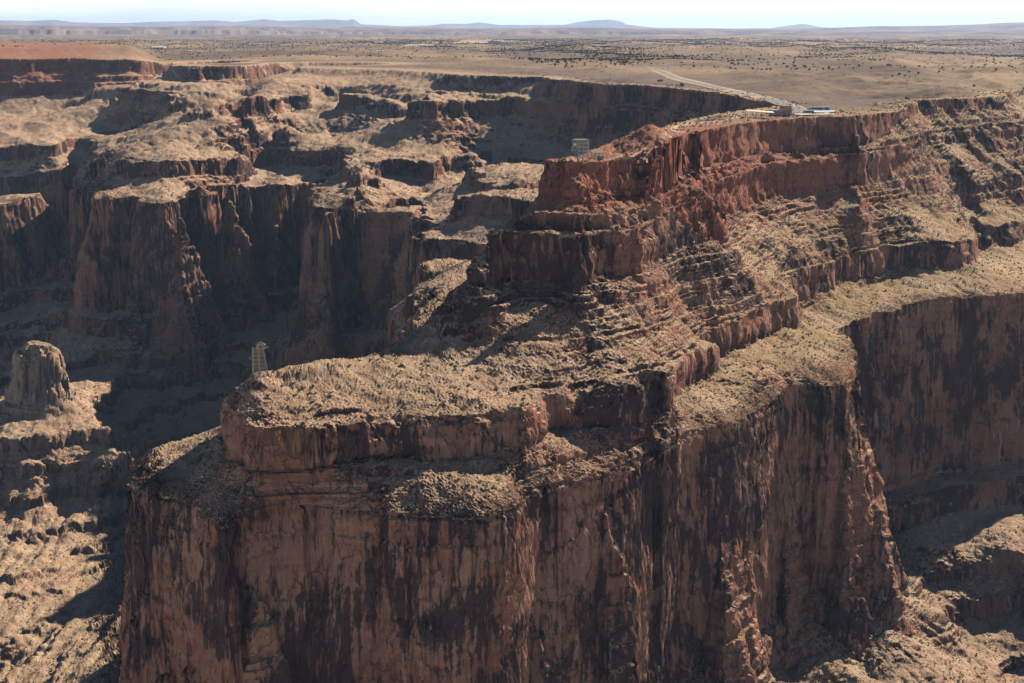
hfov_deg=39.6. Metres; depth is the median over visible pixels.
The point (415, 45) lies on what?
runway verge
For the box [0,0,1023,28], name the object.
sky
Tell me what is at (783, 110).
restaurant building
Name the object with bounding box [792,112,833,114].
parking gravel
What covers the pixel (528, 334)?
desert scrub
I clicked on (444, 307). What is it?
juniper tree
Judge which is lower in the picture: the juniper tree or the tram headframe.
the juniper tree
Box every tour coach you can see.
[803,110,816,112]
[809,107,823,110]
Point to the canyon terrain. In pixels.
(306, 556)
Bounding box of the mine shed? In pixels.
[590,150,603,159]
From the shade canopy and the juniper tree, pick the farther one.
the shade canopy
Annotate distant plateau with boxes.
[259,22,1023,31]
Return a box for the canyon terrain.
[0,34,1023,682]
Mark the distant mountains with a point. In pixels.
(582, 24)
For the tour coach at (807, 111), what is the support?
on the parking gravel
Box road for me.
[646,66,804,110]
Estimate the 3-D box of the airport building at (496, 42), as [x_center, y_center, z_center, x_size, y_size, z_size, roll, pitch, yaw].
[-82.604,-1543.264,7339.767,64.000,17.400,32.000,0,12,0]
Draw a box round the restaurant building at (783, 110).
[768,105,793,116]
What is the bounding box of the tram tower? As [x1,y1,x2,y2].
[248,341,268,376]
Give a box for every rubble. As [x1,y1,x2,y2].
[1,44,748,252]
[2,79,1022,682]
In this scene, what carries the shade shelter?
on the parking gravel
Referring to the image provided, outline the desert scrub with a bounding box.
[0,72,1023,682]
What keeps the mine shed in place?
on the canyon terrain
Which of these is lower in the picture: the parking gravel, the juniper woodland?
the parking gravel
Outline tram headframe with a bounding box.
[571,139,589,163]
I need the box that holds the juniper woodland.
[1,36,1023,76]
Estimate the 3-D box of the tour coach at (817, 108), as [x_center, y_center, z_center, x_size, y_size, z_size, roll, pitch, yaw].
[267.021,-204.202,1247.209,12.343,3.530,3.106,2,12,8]
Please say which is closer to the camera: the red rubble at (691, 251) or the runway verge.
the red rubble at (691, 251)
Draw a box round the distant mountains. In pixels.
[0,19,827,28]
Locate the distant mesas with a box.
[0,24,1023,35]
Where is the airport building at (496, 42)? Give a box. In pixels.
[490,41,501,43]
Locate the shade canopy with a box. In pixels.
[745,110,773,117]
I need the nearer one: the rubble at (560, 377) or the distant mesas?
the rubble at (560, 377)
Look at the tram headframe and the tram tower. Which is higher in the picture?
the tram headframe
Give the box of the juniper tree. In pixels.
[439,305,448,312]
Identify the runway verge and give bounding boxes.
[400,40,490,46]
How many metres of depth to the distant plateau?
31666.20 m
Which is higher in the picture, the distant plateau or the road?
the distant plateau
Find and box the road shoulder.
[645,66,806,111]
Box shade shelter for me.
[814,110,834,113]

